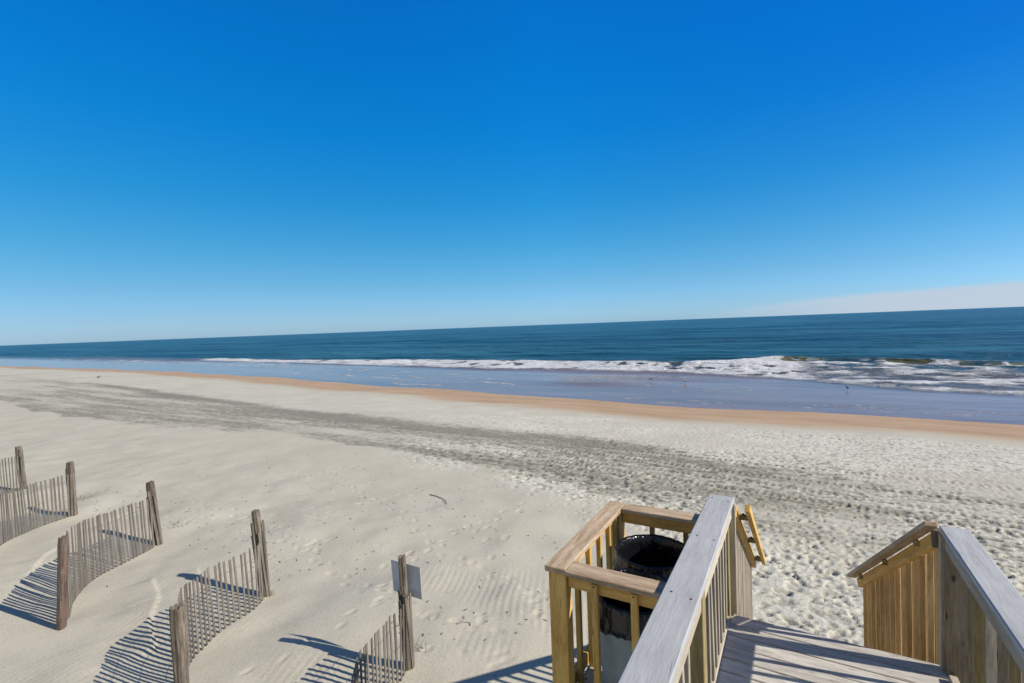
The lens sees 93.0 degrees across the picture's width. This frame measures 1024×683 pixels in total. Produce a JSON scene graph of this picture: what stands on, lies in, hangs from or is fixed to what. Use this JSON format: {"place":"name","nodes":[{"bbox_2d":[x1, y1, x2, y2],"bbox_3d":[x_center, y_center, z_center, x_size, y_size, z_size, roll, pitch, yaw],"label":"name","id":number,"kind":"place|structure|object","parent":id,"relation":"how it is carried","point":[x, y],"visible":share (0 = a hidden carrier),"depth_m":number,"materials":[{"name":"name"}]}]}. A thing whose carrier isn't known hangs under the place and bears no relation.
{"place":"outdoors","nodes":[
{"label":"outdoors","id":0,"kind":"place"},
{"bbox_2d":[0,366,1023,682],"bbox_3d":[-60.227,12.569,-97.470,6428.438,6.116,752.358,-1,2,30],"label":"sand","id":1,"kind":"structure","parent":0,"point":[832,500],"depth_m":11.48,"materials":[{"name":"beige sand"}]},
{"bbox_2d":[0,446,26,492],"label":"sand fence","id":2,"kind":"object","parent":1,"relation":"on","point":[20,473],"visible":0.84,"depth_m":14.03,"materials":[{"name":"brown wood"}]},
{"bbox_2d":[0,461,77,544],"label":"sand fence","id":3,"kind":"object","parent":1,"relation":"on","point":[71,488],"visible":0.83,"depth_m":11.18,"materials":[{"name":"brown wood"}]},
{"bbox_2d":[56,481,162,630],"bbox_3d":[-7.222,3.699,8.604,0.648,1.736,3.257,-3,2,-15],"label":"sand fence","id":4,"kind":"object","parent":1,"relation":"on","point":[65,594],"visible":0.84,"depth_m":8.81,"materials":[{"name":"brown wood"}]},
{"bbox_2d":[169,509,270,682],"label":"sand fence","id":5,"kind":"object","parent":1,"relation":"on","point":[179,630],"visible":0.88,"depth_m":6.79,"materials":[{"name":"brown wood"}]},
{"bbox_2d":[351,554,414,682],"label":"sand fence","id":6,"kind":"object","parent":1,"relation":"on","point":[405,623],"visible":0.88,"depth_m":5.68,"materials":[{"name":"brown wood"}]},
{"bbox_2d":[391,560,421,599],"bbox_3d":[-1.318,2.956,6.034,0.485,0.399,0.019,-1,2,29],"label":"sign","id":7,"kind":"object","parent":6,"relation":"attached to","point":[414,581],"visible":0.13,"depth_m":6.00,"materials":[{"name":"metal"}]},
{"bbox_2d":[545,501,699,682],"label":"bin enclosure","id":8,"kind":"object","parent":1,"relation":"on","point":[566,569],"visible":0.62,"depth_m":3.08,"materials":[{"name":"beige wood"}]},
{"bbox_2d":[591,568,667,682],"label":"trash can","id":9,"kind":"object","parent":8,"relation":"on","point":[615,634],"visible":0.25,"depth_m":2.94,"materials":[{"name":"grey plastic"}]},
{"bbox_2d":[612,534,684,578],"bbox_3d":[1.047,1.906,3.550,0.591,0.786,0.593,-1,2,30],"label":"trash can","id":10,"kind":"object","parent":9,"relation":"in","point":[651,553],"visible":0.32,"depth_m":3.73,"materials":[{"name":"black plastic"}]},
{"bbox_2d":[716,614,949,682],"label":"landing deck","id":11,"kind":"structure","parent":1,"relation":"on","point":[755,651],"depth_m":3.43,"materials":[{"name":"grey wood"}]},
{"bbox_2d":[618,494,737,682],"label":"deck railing","id":12,"kind":"object","parent":11,"relation":"attached to","point":[682,638],"visible":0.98,"depth_m":2.73,"materials":[{"name":"grey wood"}]},
{"bbox_2d":[931,526,1023,682],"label":"deck railing","id":13,"kind":"object","parent":11,"relation":"attached to","point":[981,617],"visible":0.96,"depth_m":2.78,"materials":[{"name":"grey wood"}]},
{"bbox_3d":[2.985,3.286,4.872,1.178,1.874,2.625,-1,2,30],"label":"beach stairs","id":14,"kind":"object","parent":1,"relation":"on","visible":0},
{"bbox_2d":[731,504,765,618],"bbox_3d":[2.370,2.833,4.886,0.243,3.048,1.935,-1,2,30],"label":"stair railing","id":15,"kind":"object","parent":14,"relation":"attached to","point":[747,558],"visible":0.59,"depth_m":4.74,"materials":[{"name":"beige wood"}]},
{"bbox_2d":[847,521,939,664],"bbox_3d":[3.326,2.758,4.230,0.223,3.166,2.000,-1,2,22],"label":"stair railing","id":16,"kind":"object","parent":14,"relation":"attached to","point":[901,603],"visible":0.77,"depth_m":3.92,"materials":[{"name":"beige wood"}]},
{"bbox_2d":[0,307,1023,424],"bbox_3d":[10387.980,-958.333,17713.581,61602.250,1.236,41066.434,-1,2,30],"label":"sea","id":17,"kind":"structure","parent":0,"point":[965,365],"depth_m":65.93,"materials":[{"name":"liquid"}]},
{"bbox_2d":[0,0,1023,345],"label":"sky","id":18,"kind":"structure","parent":0,"point":[170,169],"materials":[{"name":"blue"}]}
]}

